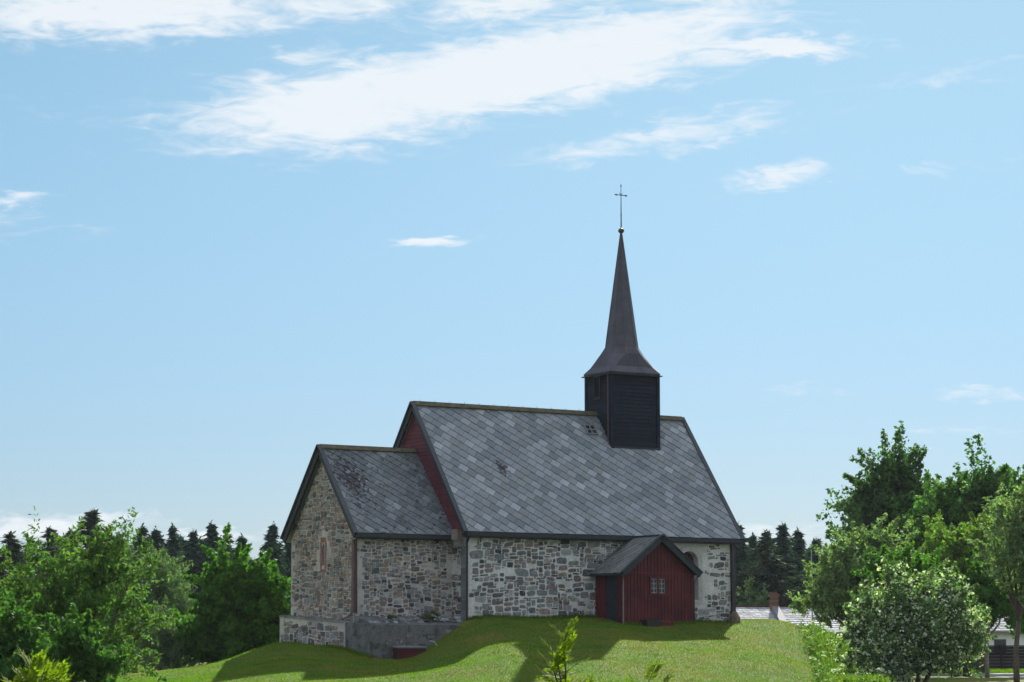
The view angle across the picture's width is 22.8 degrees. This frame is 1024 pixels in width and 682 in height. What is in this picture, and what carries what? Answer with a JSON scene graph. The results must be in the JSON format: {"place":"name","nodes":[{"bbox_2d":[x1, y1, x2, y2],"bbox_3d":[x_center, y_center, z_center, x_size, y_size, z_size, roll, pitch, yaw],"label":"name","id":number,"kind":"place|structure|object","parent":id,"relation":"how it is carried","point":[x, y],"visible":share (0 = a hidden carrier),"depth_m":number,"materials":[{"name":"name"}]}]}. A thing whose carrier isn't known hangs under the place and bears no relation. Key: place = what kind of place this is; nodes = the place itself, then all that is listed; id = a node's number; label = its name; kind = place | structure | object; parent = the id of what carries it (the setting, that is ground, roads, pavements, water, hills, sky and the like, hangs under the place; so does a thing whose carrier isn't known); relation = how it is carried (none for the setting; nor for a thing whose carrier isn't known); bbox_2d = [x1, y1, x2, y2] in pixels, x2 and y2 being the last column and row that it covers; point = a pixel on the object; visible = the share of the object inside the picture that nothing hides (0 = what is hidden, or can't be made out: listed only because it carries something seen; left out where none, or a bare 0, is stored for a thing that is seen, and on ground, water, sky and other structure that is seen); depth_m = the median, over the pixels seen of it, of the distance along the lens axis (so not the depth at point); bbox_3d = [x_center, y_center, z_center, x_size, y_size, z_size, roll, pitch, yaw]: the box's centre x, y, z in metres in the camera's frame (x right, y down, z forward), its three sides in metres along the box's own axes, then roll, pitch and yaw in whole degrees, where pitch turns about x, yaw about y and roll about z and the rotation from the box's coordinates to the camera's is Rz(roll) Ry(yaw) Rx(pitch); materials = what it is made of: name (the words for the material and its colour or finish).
{"place":"outdoors","nodes":[
{"label":"outdoors","id":0,"kind":"place"},
{"bbox_2d":[0,0,1023,558],"label":"sky","id":1,"kind":"structure","parent":0,"point":[239,238],"materials":[{"name":"blue"}]},
{"bbox_2d":[84,616,1023,681],"bbox_3d":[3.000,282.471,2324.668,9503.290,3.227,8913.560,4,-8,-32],"label":"ground","id":2,"kind":"structure","parent":0,"point":[949,678],"depth_m":98.60,"materials":[{"name":"green plant"}]},
{"bbox_2d":[0,531,57,602],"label":"pine tree","id":3,"kind":"object","parent":2,"relation":"on","point":[14,548],"visible":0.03,"depth_m":189.00,"materials":[{"name":"green plant"}]},
{"bbox_2d":[0,590,58,681],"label":"dark broadleaf tree","id":4,"kind":"object","parent":2,"relation":"on","point":[15,635],"visible":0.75,"depth_m":69.38,"materials":[{"name":"green plant"}]},
{"bbox_2d":[0,647,59,681],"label":"rowan sapling","id":5,"kind":"object","parent":2,"relation":"on","point":[35,670],"visible":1,"depth_m":29.72,"materials":[{"name":"green plant"}]},
{"bbox_2d":[22,539,48,578],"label":"pine tree","id":6,"kind":"object","parent":2,"relation":"on","point":[33,541],"visible":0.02,"depth_m":194.13,"materials":[{"name":"green plant"}]},
{"bbox_2d":[36,525,61,570],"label":"pine tree","id":7,"kind":"object","parent":2,"relation":"on","point":[47,532],"visible":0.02,"depth_m":199.16,"materials":[{"name":"green plant"}]},
{"bbox_2d":[29,656,74,681],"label":"rowan sapling","id":8,"kind":"object","parent":2,"relation":"on","point":[62,673],"visible":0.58,"depth_m":33.66,"materials":[{"name":"green plant"}]},
{"bbox_2d":[46,528,79,601],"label":"spruce tree","id":9,"kind":"object","parent":2,"relation":"on","point":[68,533],"depth_m":189.43,"materials":[{"name":"green plant"}]},
{"bbox_2d":[36,602,133,681],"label":"broadleaf bush","id":10,"kind":"object","parent":2,"relation":"on","point":[90,659],"visible":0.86,"depth_m":67.16,"materials":[{"name":"green plant"}]},
{"bbox_2d":[0,506,175,681],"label":"rowan tree","id":11,"kind":"object","parent":2,"relation":"on","point":[88,590],"visible":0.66,"depth_m":75.47,"materials":[{"name":"green plant"}]},
{"bbox_2d":[33,508,202,665],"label":"pine tree","id":12,"kind":"object","parent":2,"relation":"on","point":[91,518],"visible":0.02,"depth_m":179.40,"materials":[{"name":"green plant"}]},
{"bbox_2d":[109,652,143,674],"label":"yellow shrub","id":13,"kind":"object","parent":2,"relation":"on","point":[138,668],"visible":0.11,"depth_m":105.07,"materials":[{"name":"green plant"}]},
{"bbox_2d":[127,523,149,576],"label":"spruce tree","id":14,"kind":"object","parent":2,"relation":"on","point":[143,530],"visible":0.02,"depth_m":204.28,"materials":[{"name":"green plant"}]},
{"bbox_2d":[100,544,206,669],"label":"willow tree","id":15,"kind":"object","parent":2,"relation":"on","point":[174,596],"visible":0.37,"depth_m":130.39,"materials":[{"name":"green plant"}]},
{"bbox_2d":[141,526,183,604],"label":"spruce tree","id":16,"kind":"object","parent":2,"relation":"on","point":[158,540],"visible":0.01,"depth_m":197.30,"materials":[{"name":"green plant"}]},
{"bbox_2d":[126,595,202,670],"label":"willow bush","id":17,"kind":"object","parent":2,"relation":"on","point":[171,657],"visible":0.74,"depth_m":116.81,"materials":[{"name":"green plant"}]},
{"bbox_2d":[162,522,185,574],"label":"spruce tree","id":18,"kind":"object","parent":2,"relation":"on","point":[173,545],"visible":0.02,"depth_m":205.39,"materials":[{"name":"green plant"}]},
{"bbox_2d":[180,536,187,564],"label":"spruce tree","id":19,"kind":"object","parent":2,"relation":"on","point":[184,542],"visible":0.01,"depth_m":214.32,"materials":[{"name":"green plant"}]},
{"bbox_2d":[168,529,207,659],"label":"spruce tree","id":20,"kind":"object","parent":2,"relation":"on","point":[192,553],"visible":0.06,"depth_m":196.99,"materials":[{"name":"green plant"}]},
{"bbox_2d":[180,535,204,567],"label":"spruce tree","id":21,"kind":"object","parent":2,"relation":"on","point":[201,542],"depth_m":209.79,"materials":[{"name":"green plant"}]},
{"bbox_2d":[178,520,224,601],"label":"spruce tree","id":22,"kind":"object","parent":2,"relation":"on","point":[212,533],"visible":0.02,"depth_m":199.41,"materials":[{"name":"green plant"}]},
{"bbox_2d":[188,532,234,575],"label":"pine tree","id":23,"kind":"object","parent":2,"relation":"on","point":[228,546],"visible":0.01,"depth_m":207.17,"materials":[{"name":"green plant"}]},
{"bbox_2d":[189,532,253,662],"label":"spruce tree","id":24,"kind":"object","parent":2,"relation":"on","point":[242,540],"visible":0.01,"depth_m":195.36,"materials":[{"name":"green plant"}]},
{"bbox_2d":[170,522,290,663],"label":"maple tree","id":25,"kind":"object","parent":2,"relation":"on","point":[242,607],"visible":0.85,"depth_m":116.38,"materials":[{"name":"green plant"}]},
{"bbox_2d":[204,521,290,659],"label":"spruce tree","id":26,"kind":"object","parent":2,"relation":"on","point":[271,536],"visible":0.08,"depth_m":189.41,"materials":[{"name":"green plant"}]},
{"bbox_2d":[281,543,291,601],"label":"spruce tree","id":27,"kind":"object","parent":2,"relation":"on","point":[287,557],"visible":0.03,"depth_m":199.12,"materials":[{"name":"green plant"}]},
{"bbox_2d":[392,646,426,659],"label":"cellar hatch","id":28,"kind":"object","parent":2,"relation":"on","point":[401,652],"visible":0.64,"depth_m":101.84,"materials":[{"name":"red wood"}]},
{"bbox_2d":[280,613,728,657],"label":"wall foot grass","id":29,"kind":"structure","parent":2,"relation":"on","point":[522,617],"depth_m":106.61,"materials":[{"name":"green plant"}]},
{"bbox_2d":[279,185,744,658],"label":"church","id":30,"kind":"structure","parent":2,"relation":"on","point":[610,502],"depth_m":107.96,"materials":[{"name":"stone"}]},
{"bbox_2d":[385,614,397,619],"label":"weed clump","id":31,"kind":"object","parent":30,"relation":"on","point":[391,616],"visible":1,"depth_m":103.63,"materials":[{"name":"green plant"}]},
{"bbox_2d":[420,613,435,621],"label":"weed clump","id":32,"kind":"object","parent":30,"relation":"on","point":[426,616],"visible":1,"depth_m":103.89,"materials":[{"name":"green plant"}]},
{"bbox_2d":[430,609,440,618],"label":"weed clump","id":33,"kind":"object","parent":30,"relation":"on","point":[435,613],"visible":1,"depth_m":104.52,"materials":[{"name":"green plant"}]},
{"bbox_2d":[535,616,593,681],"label":"rowan sapling","id":34,"kind":"object","parent":2,"relation":"on","point":[561,658],"visible":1,"depth_m":14.88,"materials":[{"name":"green plant"}]},
{"bbox_2d":[625,659,673,681],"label":"rowan sapling","id":35,"kind":"object","parent":2,"relation":"on","point":[655,671],"visible":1,"depth_m":14.92,"materials":[{"name":"green plant"}]},
{"bbox_2d":[640,620,661,626],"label":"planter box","id":36,"kind":"object","parent":2,"relation":"on","point":[652,623],"visible":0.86,"depth_m":106.57,"materials":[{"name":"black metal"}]},
{"bbox_2d":[660,622,674,625],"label":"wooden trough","id":37,"kind":"object","parent":2,"relation":"on","point":[667,623],"visible":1,"depth_m":107.10,"materials":[{"name":"wood"}]},
{"bbox_2d":[735,521,758,604],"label":"spruce tree","id":38,"kind":"object","parent":2,"relation":"on","point":[740,555],"visible":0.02,"depth_m":198.91,"materials":[{"name":"green plant"}]},
{"bbox_2d":[736,575,769,605],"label":"pale bush","id":39,"kind":"object","parent":2,"relation":"on","point":[747,595],"visible":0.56,"depth_m":191.66,"materials":[{"name":"green plant"}]},
{"bbox_2d":[746,532,760,569],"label":"spruce tree","id":40,"kind":"object","parent":2,"relation":"on","point":[752,542],"visible":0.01,"depth_m":204.28,"materials":[{"name":"green plant"}]},
{"bbox_2d":[747,582,771,605],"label":"pale bush","id":41,"kind":"object","parent":2,"relation":"on","point":[762,599],"visible":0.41,"depth_m":191.49,"materials":[{"name":"green plant"}]},
{"bbox_2d":[736,529,805,605],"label":"spruce tree","id":42,"kind":"object","parent":2,"relation":"on","point":[769,568],"visible":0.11,"depth_m":193.71,"materials":[{"name":"green plant"}]},
{"bbox_2d":[771,522,810,594],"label":"spruce tree","id":43,"kind":"object","parent":2,"relation":"on","point":[782,534],"visible":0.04,"depth_m":199.12,"materials":[{"name":"green plant"}]},
{"bbox_2d":[786,526,812,580],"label":"spruce tree","id":44,"kind":"object","parent":2,"relation":"on","point":[797,549],"visible":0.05,"depth_m":205.26,"materials":[{"name":"green plant"}]},
{"bbox_2d":[736,592,880,649],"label":"long house","id":45,"kind":"structure","parent":2,"relation":"on","point":[774,610],"depth_m":173.78,"materials":[{"name":"stone"}]},
{"bbox_2d":[811,550,812,624],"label":"flagpole","id":46,"kind":"object","parent":2,"relation":"on","point":[811,572],"visible":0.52,"depth_m":159.40,"materials":[{"name":"white metal"}]},
{"bbox_2d":[797,536,828,597],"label":"spruce tree","id":47,"kind":"object","parent":2,"relation":"on","point":[815,557],"visible":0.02,"depth_m":199.26,"materials":[{"name":"green plant"}]},
{"bbox_2d":[808,538,823,560],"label":"pine tree","id":48,"kind":"object","parent":2,"relation":"on","point":[820,541],"depth_m":216.01,"materials":[{"name":"green plant"}]},
{"bbox_2d":[798,619,895,681],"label":"weed foliage","id":49,"kind":"object","parent":2,"relation":"on","point":[812,644],"visible":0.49,"depth_m":102.93,"materials":[{"name":"green plant"}]},
{"bbox_2d":[787,513,950,632],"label":"bird cherry tree","id":50,"kind":"object","parent":2,"relation":"on","point":[824,598],"visible":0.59,"depth_m":121.06,"materials":[{"name":"green plant"}]},
{"bbox_2d":[816,420,948,614],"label":"elm tree","id":51,"kind":"object","parent":2,"relation":"on","point":[867,502],"visible":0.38,"depth_m":150.90,"materials":[{"name":"green plant"}]},
{"bbox_2d":[850,540,947,603],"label":"maple sapling","id":52,"kind":"object","parent":2,"relation":"on","point":[919,564],"visible":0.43,"depth_m":107.34,"materials":[{"name":"green plant"}]},
{"bbox_2d":[835,548,996,681],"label":"whitebeam tree","id":53,"kind":"object","parent":2,"relation":"on","point":[938,626],"visible":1,"depth_m":97.63,"materials":[{"name":"green plant"}]},
{"bbox_2d":[890,433,1023,671],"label":"sycamore tree","id":54,"kind":"object","parent":2,"relation":"on","point":[965,493],"visible":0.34,"depth_m":144.23,"materials":[{"name":"green plant"}]},
{"bbox_2d":[904,500,1020,676],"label":"ash tree","id":55,"kind":"object","parent":2,"relation":"on","point":[958,549],"visible":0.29,"depth_m":126.97,"materials":[{"name":"green plant"}]},
{"bbox_2d":[950,536,1023,676],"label":"roadside tree","id":56,"kind":"object","parent":2,"relation":"on","point":[986,591],"visible":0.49,"depth_m":122.90,"materials":[{"name":"green plant"}]},
{"bbox_2d":[958,614,1023,668],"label":"white house","id":57,"kind":"structure","parent":2,"relation":"on","point":[1001,632],"depth_m":166.98,"materials":[{"name":"paint"}]},
{"bbox_2d":[966,480,1023,681],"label":"whitebeam tree","id":58,"kind":"object","parent":2,"relation":"on","point":[1010,555],"visible":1,"depth_m":111.32,"materials":[{"name":"green plant"}]},
{"bbox_2d":[971,645,1023,669],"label":"plank fence","id":59,"kind":"object","parent":2,"relation":"on","point":[1000,660],"visible":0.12,"depth_m":148.85,"materials":[{"name":"grey wood"}]},
{"bbox_2d":[1003,562,1023,638],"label":"roadside tree","id":60,"kind":"object","parent":2,"relation":"on","point":[1006,619],"visible":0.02,"depth_m":126.17,"materials":[{"name":"green plant"}]},
{"bbox_2d":[913,673,1023,677],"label":"road","id":61,"kind":"structure","parent":0,"point":[1009,675],"depth_m":135.37,"materials":[{"name":"grey asphalt"}]},
{"bbox_2d":[923,668,1023,672],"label":"verge grass","id":62,"kind":"structure","parent":0,"point":[1001,670],"depth_m":143.23,"materials":[{"name":"green plant"}]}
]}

